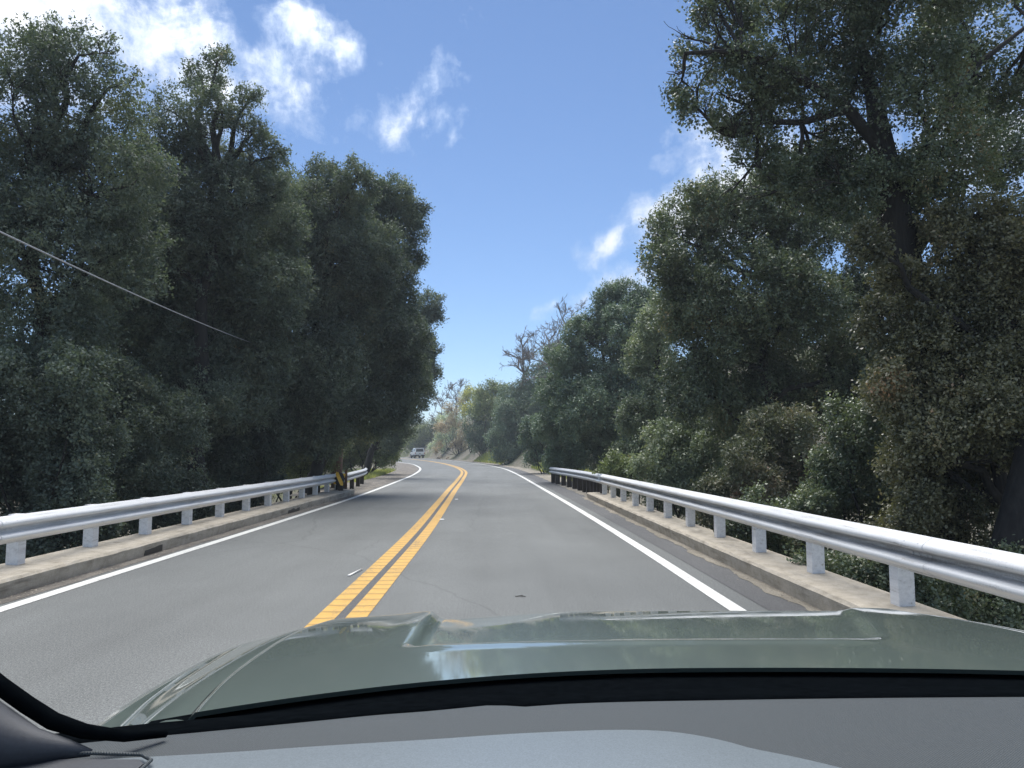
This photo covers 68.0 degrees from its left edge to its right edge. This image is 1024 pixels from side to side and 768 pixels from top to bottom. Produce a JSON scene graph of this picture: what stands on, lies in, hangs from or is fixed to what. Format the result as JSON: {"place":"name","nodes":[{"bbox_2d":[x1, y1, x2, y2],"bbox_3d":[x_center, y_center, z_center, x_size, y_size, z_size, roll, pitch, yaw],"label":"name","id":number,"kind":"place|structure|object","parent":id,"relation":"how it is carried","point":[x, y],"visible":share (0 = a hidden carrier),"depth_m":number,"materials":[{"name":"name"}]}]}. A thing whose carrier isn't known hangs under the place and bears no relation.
{"place":"outdoors","nodes":[
{"label":"outdoors","id":0,"kind":"place"},
{"bbox_2d":[0,460,418,603],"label":"verge","id":1,"kind":"structure","parent":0,"point":[381,479],"depth_m":14.75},
{"bbox_2d":[335,468,366,490],"bbox_3d":[-6.642,4.217,32.089,0.361,1.152,11.932,1,-5,-6],"label":"approach guardrail","id":2,"kind":"object","parent":1,"relation":"on","point":[358,475],"visible":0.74,"depth_m":31.44,"materials":[{"name":"silver metal"}]},
{"bbox_2d":[0,457,769,732],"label":"road","id":3,"kind":"structure","parent":0,"point":[497,541],"depth_m":8.71,"materials":[{"name":"grey asphalt"}]},
{"bbox_2d":[0,489,354,598],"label":"bridge kerb","id":4,"kind":"structure","parent":3,"relation":"on","point":[34,572],"depth_m":10.91,"materials":[{"name":"concrete"}]},
{"bbox_2d":[0,472,344,564],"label":"bridge guardrail","id":5,"kind":"object","parent":4,"relation":"on","point":[17,530],"visible":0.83,"depth_m":11.44,"materials":[{"name":"silver metal"}]},
{"bbox_2d":[333,472,345,485],"bbox_3d":[-5.939,3.263,26.132,0.330,0.420,0.070,13,-13,-6],"label":"hazard marker","id":6,"kind":"object","parent":5,"relation":"attached to","point":[339,478],"visible":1,"depth_m":26.12,"materials":[{"name":"yellow metal"}]},
{"bbox_2d":[344,469,347,487],"bbox_3d":[-5.820,3.311,26.634,0.106,0.642,0.095,0,-5,-1],"label":"rusty stake","id":7,"kind":"object","parent":4,"relation":"on","point":[345,481],"visible":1,"depth_m":26.59,"materials":[{"name":"brown metal"}]},
{"bbox_2d":[0,462,420,611],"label":"edge line","id":8,"kind":"object","parent":3,"relation":"on","point":[40,596],"visible":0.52,"depth_m":10.33,"materials":[{"name":"white paint"}]},
{"bbox_2d":[304,458,462,627],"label":"line","id":9,"kind":"object","parent":3,"relation":"on","point":[334,608],"visible":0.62,"depth_m":9.47,"materials":[{"name":"yellow paint"}]},
{"bbox_2d":[335,471,464,618],"bbox_3d":[-2.025,2.776,14.769,0.599,0.144,90.007,0,-5,-2],"label":"gap","id":10,"kind":"object","parent":3,"relation":"on","point":[351,605],"visible":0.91,"depth_m":9.72,"materials":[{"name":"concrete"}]},
{"bbox_2d":[346,458,466,617],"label":"line","id":11,"kind":"object","parent":3,"relation":"on","point":[366,604],"visible":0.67,"depth_m":9.80,"materials":[{"name":"yellow paint"}]},
{"bbox_2d":[410,448,424,457],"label":"pickup truck","id":12,"kind":"object","parent":3,"relation":"on","point":[418,452],"visible":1,"depth_m":145.33,"materials":[{"name":"white paint"}]},
{"bbox_2d":[0,608,1023,767],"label":"green car","id":13,"kind":"object","parent":3,"relation":"on","point":[868,688],"visible":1,"depth_m":0.92,"materials":[{"name":"metal"}]},
{"bbox_2d":[406,457,746,610],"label":"edge line","id":14,"kind":"object","parent":3,"relation":"on","point":[725,602],"visible":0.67,"depth_m":10.24,"materials":[{"name":"white paint"}]},
{"bbox_2d":[0,344,993,587],"bbox_3d":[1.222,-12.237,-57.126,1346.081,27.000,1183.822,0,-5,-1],"label":"ground","id":15,"kind":"structure","parent":0,"point":[465,455],"depth_m":78.54,"materials":[{"name":"soil"}]},
{"bbox_2d":[0,323,133,563],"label":"bush","id":16,"kind":"object","parent":15,"relation":"on","point":[42,439],"visible":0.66,"depth_m":12.78,"materials":[{"name":"green plant"}]},
{"bbox_2d":[0,9,187,509],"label":"oak tree","id":17,"kind":"object","parent":15,"relation":"on","point":[45,203],"visible":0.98,"depth_m":14.64,"materials":[{"name":"green plant"}]},
{"bbox_2d":[52,339,226,539],"bbox_3d":[-8.913,3.209,17.726,4.495,8.310,3.939,0,-5,-1],"label":"bush","id":18,"kind":"object","parent":15,"relation":"on","point":[144,472],"visible":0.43,"depth_m":17.10,"materials":[{"name":"green plant"}]},
{"bbox_2d":[25,188,319,518],"bbox_3d":[-9.726,0.560,21.865,8.298,13.445,6.459,-2,-6,24],"label":"oak tree","id":19,"kind":"object","parent":15,"relation":"on","point":[270,276],"visible":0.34,"depth_m":21.30,"materials":[{"name":"green plant"}]},
{"bbox_2d":[104,41,303,519],"bbox_3d":[-8.152,-1.122,20.067,5.016,16.802,4.812,0,-5,-1],"label":"oak tree","id":20,"kind":"object","parent":15,"relation":"on","point":[243,175],"visible":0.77,"depth_m":20.09,"materials":[{"name":"green plant"}]},
{"bbox_2d":[164,390,301,516],"bbox_3d":[-8.907,4.454,23.212,4.639,9.005,3.466,4,-7,-39],"label":"bush","id":21,"kind":"object","parent":15,"relation":"on","point":[232,461],"visible":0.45,"depth_m":23.18,"materials":[{"name":"green plant"}]},
{"bbox_2d":[260,447,344,501],"bbox_3d":[-9.592,3.561,32.627,5.400,5.346,3.985,0,-5,-1],"label":"bush","id":22,"kind":"object","parent":15,"relation":"on","point":[300,470],"visible":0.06,"depth_m":31.85,"materials":[{"name":"green plant"}]},
{"bbox_2d":[240,148,410,494],"bbox_3d":[-6.748,-1.156,26.483,6.577,14.320,6.828,0,-5,-1],"label":"oak tree","id":23,"kind":"object","parent":15,"relation":"on","point":[345,238],"visible":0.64,"depth_m":25.41,"materials":[{"name":"green plant"}]},
{"bbox_2d":[0,231,250,342],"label":"overhead cable","id":24,"kind":"object","parent":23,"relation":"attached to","point":[7,235],"visible":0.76,"depth_m":10.67,"materials":[{"name":"grey metal"}]},
{"bbox_2d":[331,446,342,487],"bbox_3d":[-7.551,3.789,32.709,0.408,3.822,0.588,4,-7,-40],"label":"tree snag","id":25,"kind":"object","parent":15,"relation":"on","point":[338,470],"visible":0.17,"depth_m":32.54,"materials":[{"name":"plant"}]},
{"bbox_2d":[334,421,408,472],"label":"bush","id":26,"kind":"object","parent":15,"relation":"on","point":[356,455],"visible":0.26,"depth_m":49.38,"materials":[{"name":"green plant"}]},
{"bbox_2d":[305,168,439,492],"bbox_3d":[-5.641,-1.818,28.502,6.084,13.306,4.743,0,-5,-1],"label":"oak tree","id":27,"kind":"object","parent":15,"relation":"on","point":[401,366],"visible":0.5,"depth_m":28.21,"materials":[{"name":"green plant"}]},
{"bbox_2d":[363,286,449,476],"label":"oak tree","id":28,"kind":"object","parent":15,"relation":"on","point":[432,311],"visible":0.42,"depth_m":44.20,"materials":[{"name":"green plant"}]},
{"bbox_2d":[403,418,442,456],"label":"bush","id":29,"kind":"object","parent":15,"relation":"on","point":[425,434],"visible":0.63,"depth_m":163.41,"materials":[{"name":"green plant"}]},
{"bbox_2d":[428,380,461,439],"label":"bare tree","id":30,"kind":"object","parent":15,"relation":"on","point":[441,399],"visible":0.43,"depth_m":149.59,"materials":[{"name":"plant"}]},
{"bbox_2d":[424,409,467,453],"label":"bush","id":31,"kind":"object","parent":15,"relation":"on","point":[442,436],"visible":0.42,"depth_m":139.22,"materials":[{"name":"green plant"}]},
{"bbox_2d":[429,397,471,456],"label":"bush","id":32,"kind":"object","parent":15,"relation":"on","point":[441,426],"visible":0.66,"depth_m":127.29,"materials":[{"name":"green plant"}]},
{"bbox_2d":[436,378,471,438],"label":"bare tree","id":33,"kind":"object","parent":15,"relation":"on","point":[461,381],"visible":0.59,"depth_m":142.28,"materials":[{"name":"plant"}]},
{"bbox_2d":[320,439,591,487],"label":"grass","id":34,"kind":"structure","parent":15,"relation":"on","point":[484,457],"depth_m":55.81,"materials":[{"name":"green plant"}]},
{"bbox_2d":[455,380,476,452],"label":"tree","id":35,"kind":"object","parent":15,"relation":"on","point":[467,392],"visible":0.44,"depth_m":117.95,"materials":[{"name":"green plant"}]},
{"bbox_2d":[460,392,499,455],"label":"bush","id":36,"kind":"object","parent":15,"relation":"on","point":[475,438],"visible":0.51,"depth_m":104.81,"materials":[{"name":"green plant"}]},
{"bbox_2d":[470,375,509,452],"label":"tree","id":37,"kind":"object","parent":15,"relation":"on","point":[487,392],"visible":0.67,"depth_m":99.37,"materials":[{"name":"green plant"}]},
{"bbox_2d":[483,396,527,464],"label":"bush","id":38,"kind":"object","parent":15,"relation":"on","point":[502,453],"visible":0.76,"depth_m":80.63,"materials":[{"name":"green plant"}]},
{"bbox_2d":[499,326,549,388],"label":"bare tree","id":39,"kind":"object","parent":15,"relation":"on","point":[522,358],"visible":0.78,"depth_m":85.64,"materials":[{"name":"plant"}]},
{"bbox_2d":[487,336,563,427],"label":"oak tree","id":40,"kind":"object","parent":15,"relation":"on","point":[523,396],"visible":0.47,"depth_m":83.52,"materials":[{"name":"green plant"}]},
{"bbox_2d":[512,413,554,473],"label":"bush","id":41,"kind":"object","parent":15,"relation":"on","point":[533,451],"visible":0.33,"depth_m":51.64,"materials":[{"name":"green plant"}]},
{"bbox_2d":[517,319,567,410],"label":"bare tree","id":42,"kind":"object","parent":15,"relation":"on","point":[550,339],"visible":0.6,"depth_m":80.31,"materials":[{"name":"plant"}]},
{"bbox_2d":[532,295,586,364],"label":"bare tree","id":43,"kind":"object","parent":15,"relation":"on","point":[562,318],"visible":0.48,"depth_m":66.89,"materials":[{"name":"plant"}]},
{"bbox_2d":[549,467,601,492],"bbox_3d":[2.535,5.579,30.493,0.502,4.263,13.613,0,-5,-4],"label":"approach guardrail","id":44,"kind":"object","parent":15,"relation":"on","point":[583,481],"visible":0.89,"depth_m":30.14,"materials":[{"name":"grey metal"}]},
{"bbox_2d":[527,276,671,475],"bbox_3d":[4.882,0.120,38.067,8.297,11.595,7.066,0,-5,-1],"label":"oak tree","id":45,"kind":"object","parent":15,"relation":"on","point":[593,392],"visible":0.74,"depth_m":37.31,"materials":[{"name":"green plant"}]},
{"bbox_2d":[592,446,648,503],"bbox_3d":[3.792,4.654,25.391,1.932,5.153,1.649,4,-7,-40],"label":"bush","id":46,"kind":"object","parent":15,"relation":"on","point":[618,466],"visible":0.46,"depth_m":25.31,"materials":[{"name":"green plant"}]},
{"bbox_2d":[610,287,709,476],"bbox_3d":[5.749,1.331,27.651,3.654,9.393,4.227,-4,-7,39],"label":"oak tree","id":47,"kind":"object","parent":15,"relation":"on","point":[641,343],"visible":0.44,"depth_m":27.11,"materials":[{"name":"green plant"}]},
{"bbox_2d":[624,411,731,525],"bbox_3d":[5.047,3.819,20.740,3.504,6.774,2.691,2,-5,-18],"label":"bush","id":48,"kind":"object","parent":15,"relation":"on","point":[670,461],"visible":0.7,"depth_m":20.47,"materials":[{"name":"green plant"}]},
{"bbox_2d":[685,397,853,544],"bbox_3d":[5.611,3.665,15.961,3.965,6.826,2.337,0,-5,-1],"label":"bush","id":49,"kind":"object","parent":15,"relation":"on","point":[774,445],"visible":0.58,"depth_m":15.79,"materials":[{"name":"green plant"}]},
{"bbox_2d":[633,163,923,548],"bbox_3d":[6.929,0.535,19.118,7.896,13.225,5.122,0,-5,-1],"label":"oak tree","id":50,"kind":"object","parent":15,"relation":"on","point":[743,327],"visible":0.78,"depth_m":18.85,"materials":[{"name":"green plant"}]},
{"bbox_2d":[713,390,908,589],"bbox_3d":[5.152,3.366,12.459,3.926,6.534,2.226,0,-5,-1],"label":"bush","id":51,"kind":"object","parent":15,"relation":"on","point":[836,490],"visible":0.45,"depth_m":12.15,"materials":[{"name":"green plant"}]},
{"bbox_2d":[658,0,1023,608],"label":"oak tree","id":52,"kind":"object","parent":15,"relation":"on","point":[885,179],"visible":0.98,"depth_m":11.29,"materials":[{"name":"green plant"}]},
{"bbox_2d":[782,534,1023,629],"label":"bush","id":53,"kind":"object","parent":15,"relation":"on","point":[951,598],"visible":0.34,"depth_m":8.64,"materials":[{"name":"green plant"}]},
{"bbox_2d":[834,184,1023,623],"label":"oak tree","id":54,"kind":"object","parent":15,"relation":"on","point":[978,407],"visible":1,"depth_m":10.20,"materials":[{"name":"green plant"}]},
{"bbox_2d":[859,389,1012,583],"bbox_3d":[6.882,3.192,10.376,4.174,6.680,2.679,0,-5,-1],"label":"bush","id":55,"kind":"object","parent":15,"relation":"on","point":[927,500],"visible":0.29,"depth_m":10.15,"materials":[{"name":"green plant"}]},
{"bbox_2d":[974,385,1023,614],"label":"leaning tree","id":56,"kind":"object","parent":15,"relation":"on","point":[1009,522],"visible":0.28,"depth_m":9.30,"materials":[{"name":"plant"}]},
{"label":"bridge deck","id":57,"kind":"structure","parent":15,"relation":"on","visible":0},
{"bbox_2d":[587,492,968,620],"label":"bridge kerb","id":58,"kind":"structure","parent":57,"relation":"on","point":[828,591],"depth_m":8.83,"materials":[{"name":"concrete"}]},
{"bbox_2d":[600,474,1023,606],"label":"bridge guardrail","id":59,"kind":"object","parent":58,"relation":"on","point":[905,556],"visible":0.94,"depth_m":6.91,"materials":[{"name":"silver metal"}]},
{"bbox_2d":[0,0,1023,423],"label":"sky","id":60,"kind":"structure","parent":0,"point":[539,135],"materials":[{"name":"blue"}]},
{"bbox_2d":[412,457,631,496],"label":"verge","id":61,"kind":"structure","parent":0,"point":[539,474],"depth_m":47.84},
{"bbox_2d":[427,458,807,610],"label":"shoulder","id":62,"kind":"object","parent":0,"point":[745,588],"visible":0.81,"depth_m":10.93},
{"bbox_2d":[0,461,818,610],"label":"gravel","id":63,"kind":"structure","parent":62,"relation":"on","point":[378,485],"depth_m":12.96,"materials":[{"name":"grey gravel"}]},
{"bbox_2d":[582,497,821,610],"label":"verge","id":64,"kind":"structure","parent":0,"point":[765,588],"depth_m":9.86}
]}

